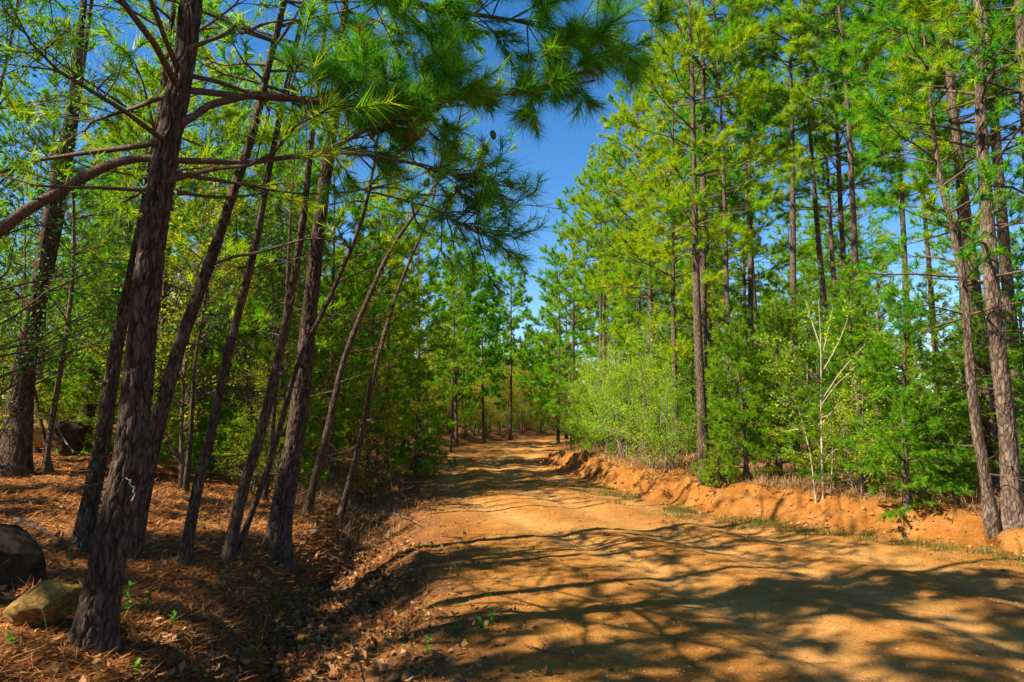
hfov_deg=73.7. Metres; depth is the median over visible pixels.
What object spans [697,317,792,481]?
cedar tree
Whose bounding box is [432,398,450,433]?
cedar tree
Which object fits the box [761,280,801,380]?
pine tree
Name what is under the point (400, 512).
fallen branch
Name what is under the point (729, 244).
pine tree
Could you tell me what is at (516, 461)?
dirt road
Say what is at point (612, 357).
broadleaf tree
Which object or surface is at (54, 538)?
fallen twig
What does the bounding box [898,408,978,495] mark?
cedar tree
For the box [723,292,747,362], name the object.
pine tree
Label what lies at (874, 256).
pine tree
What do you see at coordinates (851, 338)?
cedar tree
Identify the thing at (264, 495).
pine tree
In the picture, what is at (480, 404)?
broadleaf tree
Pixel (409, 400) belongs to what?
broadleaf tree
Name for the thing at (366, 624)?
stone
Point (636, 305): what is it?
pine tree
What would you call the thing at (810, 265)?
pine tree
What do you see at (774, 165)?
pine tree
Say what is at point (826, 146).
pine tree
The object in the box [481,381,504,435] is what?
broadleaf tree
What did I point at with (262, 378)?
cedar tree
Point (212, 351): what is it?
cedar tree
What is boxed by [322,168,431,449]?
pine tree
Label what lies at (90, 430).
pine tree
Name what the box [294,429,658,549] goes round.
dead grass
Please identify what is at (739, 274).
pine tree
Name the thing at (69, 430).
boulder
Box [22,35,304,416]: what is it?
broadleaf tree
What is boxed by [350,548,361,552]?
stone
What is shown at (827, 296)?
pine tree
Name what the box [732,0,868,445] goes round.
pine tree
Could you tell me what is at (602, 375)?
broadleaf tree
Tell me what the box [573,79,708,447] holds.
pine tree
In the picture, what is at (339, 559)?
fallen twig
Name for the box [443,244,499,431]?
pine tree
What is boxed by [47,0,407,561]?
pine tree
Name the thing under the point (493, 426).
broadleaf tree
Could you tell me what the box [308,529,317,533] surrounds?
stone
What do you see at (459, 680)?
stone
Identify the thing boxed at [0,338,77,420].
cedar tree
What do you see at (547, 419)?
broadleaf tree
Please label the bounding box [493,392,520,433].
broadleaf tree
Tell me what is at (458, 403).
broadleaf tree
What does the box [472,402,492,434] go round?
cedar tree
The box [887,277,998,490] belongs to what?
cedar tree
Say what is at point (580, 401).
broadleaf tree
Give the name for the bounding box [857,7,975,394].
pine tree
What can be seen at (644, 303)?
pine tree
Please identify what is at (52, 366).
broadleaf tree
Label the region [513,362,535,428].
broadleaf tree
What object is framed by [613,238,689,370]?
pine tree
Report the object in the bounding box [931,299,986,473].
cedar tree
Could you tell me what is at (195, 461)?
cedar tree
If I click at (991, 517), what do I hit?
pine tree
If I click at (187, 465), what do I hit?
pine tree
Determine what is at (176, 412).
cedar tree
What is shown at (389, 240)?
pine tree
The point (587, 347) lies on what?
pine tree
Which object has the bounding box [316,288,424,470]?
broadleaf tree
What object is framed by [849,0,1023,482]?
pine tree
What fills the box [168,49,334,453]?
pine tree
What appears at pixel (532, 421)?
broadleaf tree
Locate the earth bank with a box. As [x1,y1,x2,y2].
[548,447,1023,555]
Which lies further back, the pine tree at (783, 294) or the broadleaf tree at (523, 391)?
the broadleaf tree at (523, 391)
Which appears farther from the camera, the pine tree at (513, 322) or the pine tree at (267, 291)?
the pine tree at (513, 322)
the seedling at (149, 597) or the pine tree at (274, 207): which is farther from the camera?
the pine tree at (274, 207)
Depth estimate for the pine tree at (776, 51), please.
19.09 m
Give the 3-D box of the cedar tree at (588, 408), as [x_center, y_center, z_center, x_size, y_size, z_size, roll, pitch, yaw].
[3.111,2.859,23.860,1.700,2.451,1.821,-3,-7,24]
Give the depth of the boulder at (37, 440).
13.73 m
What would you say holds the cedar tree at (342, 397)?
on the forest floor
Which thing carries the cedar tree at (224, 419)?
on the forest floor
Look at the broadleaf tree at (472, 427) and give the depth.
51.80 m
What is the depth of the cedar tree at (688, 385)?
30.62 m
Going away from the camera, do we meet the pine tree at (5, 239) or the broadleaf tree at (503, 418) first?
the pine tree at (5, 239)
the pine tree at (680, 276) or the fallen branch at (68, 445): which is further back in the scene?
the pine tree at (680, 276)
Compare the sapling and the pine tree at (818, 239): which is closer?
the sapling
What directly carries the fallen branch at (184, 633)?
on the pine straw
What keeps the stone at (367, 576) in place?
on the forest floor
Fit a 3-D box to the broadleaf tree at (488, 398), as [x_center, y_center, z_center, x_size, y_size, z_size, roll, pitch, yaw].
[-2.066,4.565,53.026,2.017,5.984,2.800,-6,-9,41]
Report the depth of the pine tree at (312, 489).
11.32 m
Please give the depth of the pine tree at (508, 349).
70.81 m
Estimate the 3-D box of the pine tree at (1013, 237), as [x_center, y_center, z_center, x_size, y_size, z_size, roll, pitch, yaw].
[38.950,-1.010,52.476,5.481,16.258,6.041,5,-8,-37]
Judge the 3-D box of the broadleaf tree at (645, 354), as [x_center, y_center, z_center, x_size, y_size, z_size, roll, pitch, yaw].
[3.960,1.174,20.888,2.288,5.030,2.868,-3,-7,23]
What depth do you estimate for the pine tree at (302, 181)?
18.38 m
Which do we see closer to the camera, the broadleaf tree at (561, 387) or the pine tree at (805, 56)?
the pine tree at (805, 56)
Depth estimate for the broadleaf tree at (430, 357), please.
31.34 m
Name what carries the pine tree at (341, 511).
on the forest floor
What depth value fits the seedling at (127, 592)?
4.95 m
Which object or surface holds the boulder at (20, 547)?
on the forest floor
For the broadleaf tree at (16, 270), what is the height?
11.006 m
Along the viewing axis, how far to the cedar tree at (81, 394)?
14.88 m
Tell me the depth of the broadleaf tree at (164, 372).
16.47 m
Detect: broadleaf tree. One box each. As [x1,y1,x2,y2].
[0,0,184,472]
[0,0,228,394]
[0,206,57,358]
[0,277,102,417]
[0,281,74,440]
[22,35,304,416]
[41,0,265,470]
[44,325,121,420]
[64,151,293,487]
[67,333,126,422]
[92,88,403,468]
[101,283,210,434]
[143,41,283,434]
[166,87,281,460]
[207,312,283,451]
[211,351,288,495]
[212,142,365,478]
[249,308,354,461]
[259,242,346,414]
[309,270,362,459]
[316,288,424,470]
[320,328,409,455]
[322,237,353,397]
[323,285,394,447]
[334,379,417,504]
[373,265,454,444]
[379,292,436,443]
[382,343,447,435]
[391,352,430,438]
[411,363,450,436]
[424,360,463,438]
[428,334,476,434]
[429,352,450,432]
[442,381,476,426]
[447,381,488,436]
[458,345,481,437]
[458,397,481,434]
[459,382,486,431]
[460,357,491,435]
[473,366,500,435]
[478,392,502,431]
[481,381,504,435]
[486,367,508,432]
[486,367,521,433]
[487,380,513,433]
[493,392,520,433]
[494,350,524,430]
[495,380,524,433]
[497,368,526,421]
[504,371,524,431]
[508,354,536,431]
[512,359,536,432]
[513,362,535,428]
[513,387,536,430]
[516,394,537,431]
[517,388,541,429]
[525,404,538,431]
[527,406,540,431]
[534,375,555,431]
[535,398,555,430]
[538,357,594,448]
[562,367,600,444]
[563,360,611,431]
[566,363,596,413]
[567,321,639,449]
[576,318,696,466]
[592,348,631,409]
[605,300,671,452]
[636,296,712,429]
[646,360,688,445]
[750,261,854,468]
[796,373,915,495]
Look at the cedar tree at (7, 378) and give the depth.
20.17 m
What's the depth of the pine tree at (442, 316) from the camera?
23.14 m
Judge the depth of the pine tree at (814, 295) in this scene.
47.06 m
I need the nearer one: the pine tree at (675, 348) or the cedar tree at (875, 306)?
the cedar tree at (875, 306)
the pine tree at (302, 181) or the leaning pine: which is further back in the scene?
the pine tree at (302, 181)
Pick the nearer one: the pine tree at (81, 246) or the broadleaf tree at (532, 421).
the pine tree at (81, 246)
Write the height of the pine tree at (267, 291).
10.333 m
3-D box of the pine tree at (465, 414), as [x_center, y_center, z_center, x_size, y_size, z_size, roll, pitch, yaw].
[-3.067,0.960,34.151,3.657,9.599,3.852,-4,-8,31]
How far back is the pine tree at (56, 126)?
15.26 m
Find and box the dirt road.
[422,433,1023,681]
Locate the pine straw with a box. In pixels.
[0,425,508,681]
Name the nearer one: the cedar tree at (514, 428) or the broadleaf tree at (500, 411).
the broadleaf tree at (500, 411)
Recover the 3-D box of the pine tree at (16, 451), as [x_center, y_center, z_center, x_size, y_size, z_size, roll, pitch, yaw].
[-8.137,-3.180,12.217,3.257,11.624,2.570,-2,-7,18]
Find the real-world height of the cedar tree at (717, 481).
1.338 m
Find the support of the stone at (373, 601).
on the forest floor
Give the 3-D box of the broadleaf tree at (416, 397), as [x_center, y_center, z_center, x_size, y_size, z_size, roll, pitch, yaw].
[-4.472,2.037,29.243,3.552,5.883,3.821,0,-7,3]
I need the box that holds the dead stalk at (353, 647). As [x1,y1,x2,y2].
[329,614,364,681]
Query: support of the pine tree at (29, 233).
on the forest floor
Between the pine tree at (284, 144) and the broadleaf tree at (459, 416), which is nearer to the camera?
the pine tree at (284, 144)
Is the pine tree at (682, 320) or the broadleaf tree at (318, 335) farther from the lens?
the pine tree at (682, 320)
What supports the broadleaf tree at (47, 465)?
on the forest floor
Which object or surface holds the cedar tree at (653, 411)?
on the forest floor
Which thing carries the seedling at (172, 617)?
on the pine straw
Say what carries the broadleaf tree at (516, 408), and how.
on the forest floor
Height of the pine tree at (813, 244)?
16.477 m
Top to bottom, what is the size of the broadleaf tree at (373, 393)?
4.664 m
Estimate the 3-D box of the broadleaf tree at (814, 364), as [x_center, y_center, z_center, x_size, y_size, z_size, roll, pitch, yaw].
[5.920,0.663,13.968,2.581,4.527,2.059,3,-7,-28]
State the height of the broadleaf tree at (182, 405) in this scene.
6.594 m
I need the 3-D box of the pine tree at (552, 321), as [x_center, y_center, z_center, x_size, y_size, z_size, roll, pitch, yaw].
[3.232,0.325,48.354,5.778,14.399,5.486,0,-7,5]
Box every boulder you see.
[0,524,47,589]
[3,580,81,628]
[33,417,57,447]
[52,420,89,455]
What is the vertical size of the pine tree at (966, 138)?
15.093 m
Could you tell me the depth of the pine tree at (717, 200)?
24.58 m
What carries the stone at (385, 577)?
on the forest floor
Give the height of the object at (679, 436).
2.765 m
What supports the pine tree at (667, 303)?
on the forest floor
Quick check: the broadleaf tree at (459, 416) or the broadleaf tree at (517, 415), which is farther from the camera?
the broadleaf tree at (517, 415)
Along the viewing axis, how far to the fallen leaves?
5.94 m
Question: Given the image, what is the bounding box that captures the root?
[803,507,828,523]
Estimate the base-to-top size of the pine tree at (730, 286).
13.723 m
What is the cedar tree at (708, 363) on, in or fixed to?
on the forest floor
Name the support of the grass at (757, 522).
on the forest floor
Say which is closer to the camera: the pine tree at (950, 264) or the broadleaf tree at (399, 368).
the broadleaf tree at (399, 368)
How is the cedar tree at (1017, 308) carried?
on the forest floor
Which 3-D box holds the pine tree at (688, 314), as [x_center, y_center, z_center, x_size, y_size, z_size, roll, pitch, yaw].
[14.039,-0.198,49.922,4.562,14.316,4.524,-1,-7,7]
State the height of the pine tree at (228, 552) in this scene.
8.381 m
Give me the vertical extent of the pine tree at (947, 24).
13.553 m
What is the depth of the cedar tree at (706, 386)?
16.13 m
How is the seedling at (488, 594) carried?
on the dirt road
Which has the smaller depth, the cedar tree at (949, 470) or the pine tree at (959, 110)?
the cedar tree at (949, 470)
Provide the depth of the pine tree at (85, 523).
6.80 m
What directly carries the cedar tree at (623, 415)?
on the forest floor
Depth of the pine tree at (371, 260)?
37.59 m
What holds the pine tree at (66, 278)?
on the forest floor
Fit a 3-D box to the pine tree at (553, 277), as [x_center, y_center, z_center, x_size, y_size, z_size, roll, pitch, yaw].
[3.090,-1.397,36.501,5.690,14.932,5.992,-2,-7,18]
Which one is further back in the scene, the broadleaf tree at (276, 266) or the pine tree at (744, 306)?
the pine tree at (744, 306)
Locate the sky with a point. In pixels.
(564, 152)
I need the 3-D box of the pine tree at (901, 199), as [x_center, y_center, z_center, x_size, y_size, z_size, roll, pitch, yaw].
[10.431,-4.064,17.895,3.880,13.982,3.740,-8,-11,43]
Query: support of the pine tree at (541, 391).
on the forest floor
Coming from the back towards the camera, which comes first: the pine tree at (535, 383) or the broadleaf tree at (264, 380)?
the pine tree at (535, 383)
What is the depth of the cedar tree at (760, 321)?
18.04 m
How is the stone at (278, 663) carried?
on the forest floor
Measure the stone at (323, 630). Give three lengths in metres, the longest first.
0.143 x 0.105 x 0.051 m
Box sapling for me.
[754,297,884,502]
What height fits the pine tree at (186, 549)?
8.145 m
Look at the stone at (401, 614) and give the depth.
6.22 m
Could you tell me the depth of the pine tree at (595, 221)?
27.50 m
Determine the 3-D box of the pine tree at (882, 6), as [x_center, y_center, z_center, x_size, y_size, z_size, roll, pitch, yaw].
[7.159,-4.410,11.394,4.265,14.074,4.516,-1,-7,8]
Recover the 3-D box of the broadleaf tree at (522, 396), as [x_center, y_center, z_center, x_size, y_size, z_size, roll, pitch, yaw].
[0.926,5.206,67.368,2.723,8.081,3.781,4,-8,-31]
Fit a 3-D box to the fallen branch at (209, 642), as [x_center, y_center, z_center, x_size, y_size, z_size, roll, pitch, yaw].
[-2.250,2.255,5.071,0.296,0.225,0.067,-6,-9,44]
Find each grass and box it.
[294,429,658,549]
[321,481,1023,681]
[605,445,1023,513]
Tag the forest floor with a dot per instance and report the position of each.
(418, 515)
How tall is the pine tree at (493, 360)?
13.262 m
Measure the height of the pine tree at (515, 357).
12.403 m
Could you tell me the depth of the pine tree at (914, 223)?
33.77 m
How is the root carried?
on the earth bank
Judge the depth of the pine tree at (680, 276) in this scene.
42.69 m
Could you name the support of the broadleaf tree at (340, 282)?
on the forest floor
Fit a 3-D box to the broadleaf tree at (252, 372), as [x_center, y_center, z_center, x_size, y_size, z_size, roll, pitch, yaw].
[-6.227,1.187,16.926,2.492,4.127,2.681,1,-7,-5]
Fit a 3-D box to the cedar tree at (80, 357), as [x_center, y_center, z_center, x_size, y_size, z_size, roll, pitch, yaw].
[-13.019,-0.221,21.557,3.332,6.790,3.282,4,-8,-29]
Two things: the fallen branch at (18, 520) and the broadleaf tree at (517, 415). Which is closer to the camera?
the fallen branch at (18, 520)
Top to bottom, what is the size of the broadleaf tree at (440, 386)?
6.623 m
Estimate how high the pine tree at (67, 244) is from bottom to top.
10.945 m
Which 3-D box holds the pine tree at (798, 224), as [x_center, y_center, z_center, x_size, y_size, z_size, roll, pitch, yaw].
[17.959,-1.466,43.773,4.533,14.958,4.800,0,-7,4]
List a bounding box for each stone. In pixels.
[275,661,286,665]
[295,634,306,641]
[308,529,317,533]
[318,628,327,634]
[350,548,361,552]
[361,623,371,627]
[365,574,375,578]
[368,598,382,603]
[382,575,391,580]
[398,612,407,617]
[448,678,465,681]
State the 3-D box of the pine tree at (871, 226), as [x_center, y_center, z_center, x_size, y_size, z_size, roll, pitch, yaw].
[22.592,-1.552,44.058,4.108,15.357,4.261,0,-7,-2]
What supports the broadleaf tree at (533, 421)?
on the forest floor
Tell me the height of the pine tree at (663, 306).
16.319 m
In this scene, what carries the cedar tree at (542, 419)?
on the forest floor
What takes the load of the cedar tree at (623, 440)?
on the forest floor
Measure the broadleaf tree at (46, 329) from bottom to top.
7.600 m
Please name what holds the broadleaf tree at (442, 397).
on the forest floor
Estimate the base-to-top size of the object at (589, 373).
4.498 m
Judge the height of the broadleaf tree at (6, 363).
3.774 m
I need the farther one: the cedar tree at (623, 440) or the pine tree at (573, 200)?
the pine tree at (573, 200)
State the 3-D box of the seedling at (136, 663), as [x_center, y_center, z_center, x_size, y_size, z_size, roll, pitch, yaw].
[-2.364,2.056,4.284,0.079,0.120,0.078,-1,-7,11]
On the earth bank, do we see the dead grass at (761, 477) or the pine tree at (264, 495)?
the dead grass at (761, 477)
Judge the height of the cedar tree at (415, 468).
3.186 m
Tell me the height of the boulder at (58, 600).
0.296 m
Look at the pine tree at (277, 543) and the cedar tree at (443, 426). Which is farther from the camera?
the cedar tree at (443, 426)
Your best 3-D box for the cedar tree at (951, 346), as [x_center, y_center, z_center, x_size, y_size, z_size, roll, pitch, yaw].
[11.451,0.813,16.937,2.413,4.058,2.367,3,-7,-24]
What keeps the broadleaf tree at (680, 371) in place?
on the forest floor
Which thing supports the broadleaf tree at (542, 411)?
on the forest floor
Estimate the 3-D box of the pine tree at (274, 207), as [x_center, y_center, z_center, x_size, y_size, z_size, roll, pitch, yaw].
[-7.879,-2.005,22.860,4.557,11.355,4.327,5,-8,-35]
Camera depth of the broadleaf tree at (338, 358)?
19.11 m
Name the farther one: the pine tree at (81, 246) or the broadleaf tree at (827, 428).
the pine tree at (81, 246)
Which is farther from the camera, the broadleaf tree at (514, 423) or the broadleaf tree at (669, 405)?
the broadleaf tree at (514, 423)
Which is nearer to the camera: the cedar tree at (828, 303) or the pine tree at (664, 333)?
the cedar tree at (828, 303)
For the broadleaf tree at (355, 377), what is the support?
on the forest floor
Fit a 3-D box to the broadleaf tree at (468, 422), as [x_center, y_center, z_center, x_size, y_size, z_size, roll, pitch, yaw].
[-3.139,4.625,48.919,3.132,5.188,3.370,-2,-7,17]
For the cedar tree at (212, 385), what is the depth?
22.48 m
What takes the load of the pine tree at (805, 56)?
on the forest floor
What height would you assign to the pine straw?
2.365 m
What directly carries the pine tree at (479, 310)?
on the forest floor
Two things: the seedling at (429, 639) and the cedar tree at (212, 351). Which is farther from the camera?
the cedar tree at (212, 351)
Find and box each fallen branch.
[12,517,67,544]
[56,420,73,450]
[167,626,204,637]
[198,626,215,661]
[374,492,419,524]
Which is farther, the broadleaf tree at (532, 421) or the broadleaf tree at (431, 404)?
the broadleaf tree at (532, 421)
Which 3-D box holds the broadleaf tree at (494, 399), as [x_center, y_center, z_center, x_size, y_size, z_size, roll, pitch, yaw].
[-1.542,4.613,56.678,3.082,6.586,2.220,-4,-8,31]
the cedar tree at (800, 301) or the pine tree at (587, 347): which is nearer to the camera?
the cedar tree at (800, 301)
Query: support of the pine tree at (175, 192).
on the forest floor
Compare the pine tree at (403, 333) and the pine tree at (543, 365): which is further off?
the pine tree at (543, 365)
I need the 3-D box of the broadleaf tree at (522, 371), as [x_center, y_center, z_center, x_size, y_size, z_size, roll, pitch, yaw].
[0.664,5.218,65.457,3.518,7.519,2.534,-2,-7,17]
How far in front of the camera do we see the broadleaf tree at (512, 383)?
62.29 m
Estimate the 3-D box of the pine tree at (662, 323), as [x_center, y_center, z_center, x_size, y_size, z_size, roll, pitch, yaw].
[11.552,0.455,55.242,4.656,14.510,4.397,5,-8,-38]
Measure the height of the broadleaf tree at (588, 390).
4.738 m
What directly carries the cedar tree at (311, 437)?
on the forest floor
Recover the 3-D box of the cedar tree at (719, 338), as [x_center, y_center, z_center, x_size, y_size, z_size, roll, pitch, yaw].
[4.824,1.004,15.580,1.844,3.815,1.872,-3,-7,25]
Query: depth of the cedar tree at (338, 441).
23.82 m
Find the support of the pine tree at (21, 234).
on the forest floor
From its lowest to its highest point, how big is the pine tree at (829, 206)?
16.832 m
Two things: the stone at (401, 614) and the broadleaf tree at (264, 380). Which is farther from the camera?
the broadleaf tree at (264, 380)
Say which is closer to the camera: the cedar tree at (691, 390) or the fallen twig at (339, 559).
the fallen twig at (339, 559)
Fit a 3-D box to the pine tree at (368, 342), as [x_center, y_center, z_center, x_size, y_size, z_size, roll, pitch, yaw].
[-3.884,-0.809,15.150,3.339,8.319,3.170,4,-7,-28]
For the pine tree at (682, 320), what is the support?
on the forest floor
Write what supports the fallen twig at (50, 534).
on the pine straw
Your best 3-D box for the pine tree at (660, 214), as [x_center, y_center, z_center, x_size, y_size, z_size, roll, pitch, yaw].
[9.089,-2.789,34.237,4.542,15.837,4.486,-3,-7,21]
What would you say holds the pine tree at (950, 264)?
on the forest floor
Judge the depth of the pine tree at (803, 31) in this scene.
17.39 m
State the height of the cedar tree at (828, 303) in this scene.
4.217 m
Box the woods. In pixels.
[0,338,1022,421]
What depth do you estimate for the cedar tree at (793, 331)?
12.95 m
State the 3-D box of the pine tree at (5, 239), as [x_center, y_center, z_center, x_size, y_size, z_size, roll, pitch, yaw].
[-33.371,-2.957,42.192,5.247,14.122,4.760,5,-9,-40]
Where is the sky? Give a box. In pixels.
[0,0,1023,419]
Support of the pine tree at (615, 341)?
on the forest floor
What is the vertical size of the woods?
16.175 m
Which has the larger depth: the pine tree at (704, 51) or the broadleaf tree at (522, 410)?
the broadleaf tree at (522, 410)
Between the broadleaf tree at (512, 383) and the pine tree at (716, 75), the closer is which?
the pine tree at (716, 75)
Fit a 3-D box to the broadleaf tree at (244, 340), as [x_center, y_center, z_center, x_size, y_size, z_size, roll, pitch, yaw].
[-5.300,-1.025,13.972,5.252,8.400,4.096,6,-9,-44]
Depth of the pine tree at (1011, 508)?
9.00 m
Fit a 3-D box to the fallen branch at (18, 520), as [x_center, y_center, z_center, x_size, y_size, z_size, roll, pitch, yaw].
[-5.002,2.025,7.304,1.997,0.108,0.147,-6,-9,41]
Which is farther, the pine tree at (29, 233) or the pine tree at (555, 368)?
the pine tree at (555, 368)
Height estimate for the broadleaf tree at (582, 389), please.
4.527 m
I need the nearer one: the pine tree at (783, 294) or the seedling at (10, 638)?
the seedling at (10, 638)
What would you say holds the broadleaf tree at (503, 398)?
on the forest floor
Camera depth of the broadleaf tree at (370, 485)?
15.23 m
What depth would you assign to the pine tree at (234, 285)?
26.50 m
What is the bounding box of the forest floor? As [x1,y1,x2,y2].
[0,403,1023,681]
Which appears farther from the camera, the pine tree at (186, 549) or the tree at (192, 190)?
the tree at (192, 190)
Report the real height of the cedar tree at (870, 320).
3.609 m
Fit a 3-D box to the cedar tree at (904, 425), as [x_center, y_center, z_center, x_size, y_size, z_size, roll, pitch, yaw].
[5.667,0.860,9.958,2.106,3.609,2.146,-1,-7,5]
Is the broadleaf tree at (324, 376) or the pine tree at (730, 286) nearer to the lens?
the broadleaf tree at (324, 376)
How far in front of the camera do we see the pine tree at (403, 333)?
17.07 m
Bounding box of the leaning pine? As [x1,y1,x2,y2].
[0,0,696,657]
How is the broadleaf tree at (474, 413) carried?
on the forest floor
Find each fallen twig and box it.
[34,528,69,539]
[39,518,64,544]
[317,543,369,571]
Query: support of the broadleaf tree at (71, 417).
on the forest floor
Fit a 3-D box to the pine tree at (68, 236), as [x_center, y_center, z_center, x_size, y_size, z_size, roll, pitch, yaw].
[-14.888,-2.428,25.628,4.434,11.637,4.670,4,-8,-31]
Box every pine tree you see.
[0,0,141,452]
[0,0,177,478]
[0,0,294,551]
[0,0,563,313]
[0,187,23,330]
[0,211,59,317]
[0,224,58,385]
[3,0,162,378]
[38,102,173,444]
[44,213,120,385]
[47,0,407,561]
[51,207,100,409]
[52,122,171,367]
[77,61,217,454]
[81,90,226,357]
[121,206,253,492]
[145,0,442,565]
[153,0,432,565]
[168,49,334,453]
[180,187,273,399]
[213,123,341,403]
[228,20,469,554]
[231,142,345,500]
[235,0,570,571]
[239,128,361,382]
[241,108,372,459]
[247,185,327,435]
[256,132,406,485]
[300,72,521,515]
[317,179,427,485]
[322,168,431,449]
[327,112,483,522]
[337,202,442,472]
[357,234,410,367]
[366,187,459,453]
[380,228,466,468]
[422,230,493,445]
[423,268,487,452]
[432,286,478,439]
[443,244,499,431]
[447,260,512,443]
[477,254,541,439]
[480,307,518,427]
[502,338,519,381]
[508,363,528,430]
[518,184,618,446]
[518,245,595,442]
[519,329,548,430]
[528,342,556,425]
[530,265,591,438]
[533,366,554,430]
[537,315,570,433]
[556,141,644,443]
[562,141,646,443]
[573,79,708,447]
[575,233,648,373]
[580,113,670,447]
[584,220,646,376]
[586,46,752,455]
[588,256,663,384]
[602,0,800,486]
[602,166,670,442]
[612,252,664,381]
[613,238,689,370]
[616,226,677,375]
[632,0,796,456]
[632,272,681,361]
[637,259,678,389]
[644,22,765,440]
[650,145,735,385]
[652,136,770,396]
[659,223,719,366]
[662,0,790,452]
[662,250,691,341]
[667,0,808,434]
[677,265,731,350]
[678,171,747,397]
[685,0,816,451]
[692,139,813,360]
[710,241,742,325]
[713,0,876,453]
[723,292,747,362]
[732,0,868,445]
[755,204,829,429]
[756,235,812,415]
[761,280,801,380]
[768,0,911,379]
[768,0,914,430]
[770,1,879,383]
[779,67,913,370]
[783,241,831,428]
[786,221,866,371]
[796,166,867,305]
[813,252,865,319]
[816,0,1023,480]
[817,0,974,440]
[824,204,896,304]
[837,11,1023,539]
[840,0,1023,530]
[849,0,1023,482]
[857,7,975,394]
[872,0,1023,354]
[876,0,1017,437]
[908,141,997,275]
[932,215,999,341]
[960,0,1023,308]
[985,225,1023,374]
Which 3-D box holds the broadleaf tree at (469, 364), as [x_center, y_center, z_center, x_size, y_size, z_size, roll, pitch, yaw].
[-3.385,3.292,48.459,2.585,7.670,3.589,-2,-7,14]
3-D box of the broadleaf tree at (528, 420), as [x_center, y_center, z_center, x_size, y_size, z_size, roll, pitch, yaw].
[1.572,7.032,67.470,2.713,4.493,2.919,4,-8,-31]
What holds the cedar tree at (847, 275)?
on the forest floor
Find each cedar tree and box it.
[0,277,18,423]
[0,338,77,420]
[36,207,178,458]
[43,236,119,431]
[90,333,199,465]
[166,378,252,477]
[167,289,255,450]
[170,327,254,428]
[186,366,267,468]
[212,294,338,491]
[235,336,284,444]
[253,350,342,477]
[312,334,361,451]
[316,342,360,446]
[380,380,459,476]
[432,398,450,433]
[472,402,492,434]
[506,401,521,431]
[536,408,552,430]
[565,380,602,450]
[575,388,618,450]
[596,368,650,457]
[602,382,639,447]
[637,385,667,447]
[649,360,689,441]
[659,327,719,453]
[667,360,695,439]
[686,304,765,463]
[686,342,724,445]
[689,425,740,487]
[691,323,765,456]
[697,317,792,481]
[715,292,839,480]
[725,305,810,450]
[754,288,841,466]
[790,275,931,486]
[798,254,911,450]
[801,298,874,452]
[811,300,924,472]
[819,262,949,482]
[831,276,989,522]
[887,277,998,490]
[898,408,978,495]
[916,289,1023,493]
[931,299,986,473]
[934,298,965,418]
[1003,280,1023,423]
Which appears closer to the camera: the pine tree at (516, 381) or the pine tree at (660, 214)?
the pine tree at (660, 214)
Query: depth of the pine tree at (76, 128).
13.27 m
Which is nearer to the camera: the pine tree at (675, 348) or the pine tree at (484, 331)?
the pine tree at (675, 348)
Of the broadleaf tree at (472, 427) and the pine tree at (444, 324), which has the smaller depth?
the pine tree at (444, 324)
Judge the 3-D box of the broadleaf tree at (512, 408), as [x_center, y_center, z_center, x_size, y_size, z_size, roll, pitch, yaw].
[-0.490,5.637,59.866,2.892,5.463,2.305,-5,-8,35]
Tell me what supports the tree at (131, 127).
on the forest floor
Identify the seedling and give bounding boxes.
[7,626,17,646]
[65,540,73,557]
[122,580,134,613]
[131,658,143,675]
[143,589,153,613]
[171,610,177,626]
[423,636,431,650]
[476,617,484,630]
[485,587,495,631]
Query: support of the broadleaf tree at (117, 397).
on the forest floor
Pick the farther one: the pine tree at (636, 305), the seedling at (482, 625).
the pine tree at (636, 305)
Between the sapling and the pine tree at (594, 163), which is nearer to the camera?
the sapling
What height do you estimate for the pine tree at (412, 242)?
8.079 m
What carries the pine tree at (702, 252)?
on the forest floor
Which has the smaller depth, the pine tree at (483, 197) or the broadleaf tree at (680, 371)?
the pine tree at (483, 197)
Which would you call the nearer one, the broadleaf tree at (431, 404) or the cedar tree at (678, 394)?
the cedar tree at (678, 394)
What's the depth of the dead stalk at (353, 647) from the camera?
3.48 m
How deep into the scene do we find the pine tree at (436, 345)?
25.84 m
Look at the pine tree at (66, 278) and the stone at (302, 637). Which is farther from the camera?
the pine tree at (66, 278)
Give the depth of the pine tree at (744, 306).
25.49 m
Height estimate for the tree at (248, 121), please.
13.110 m
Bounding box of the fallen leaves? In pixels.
[0,429,604,681]
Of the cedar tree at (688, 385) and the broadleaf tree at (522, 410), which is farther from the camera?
the broadleaf tree at (522, 410)
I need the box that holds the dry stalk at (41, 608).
[18,577,47,639]
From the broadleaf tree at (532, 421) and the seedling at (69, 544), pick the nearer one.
the seedling at (69, 544)
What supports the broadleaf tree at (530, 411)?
on the forest floor
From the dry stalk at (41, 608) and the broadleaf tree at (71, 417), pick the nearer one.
the dry stalk at (41, 608)
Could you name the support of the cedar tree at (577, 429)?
on the forest floor

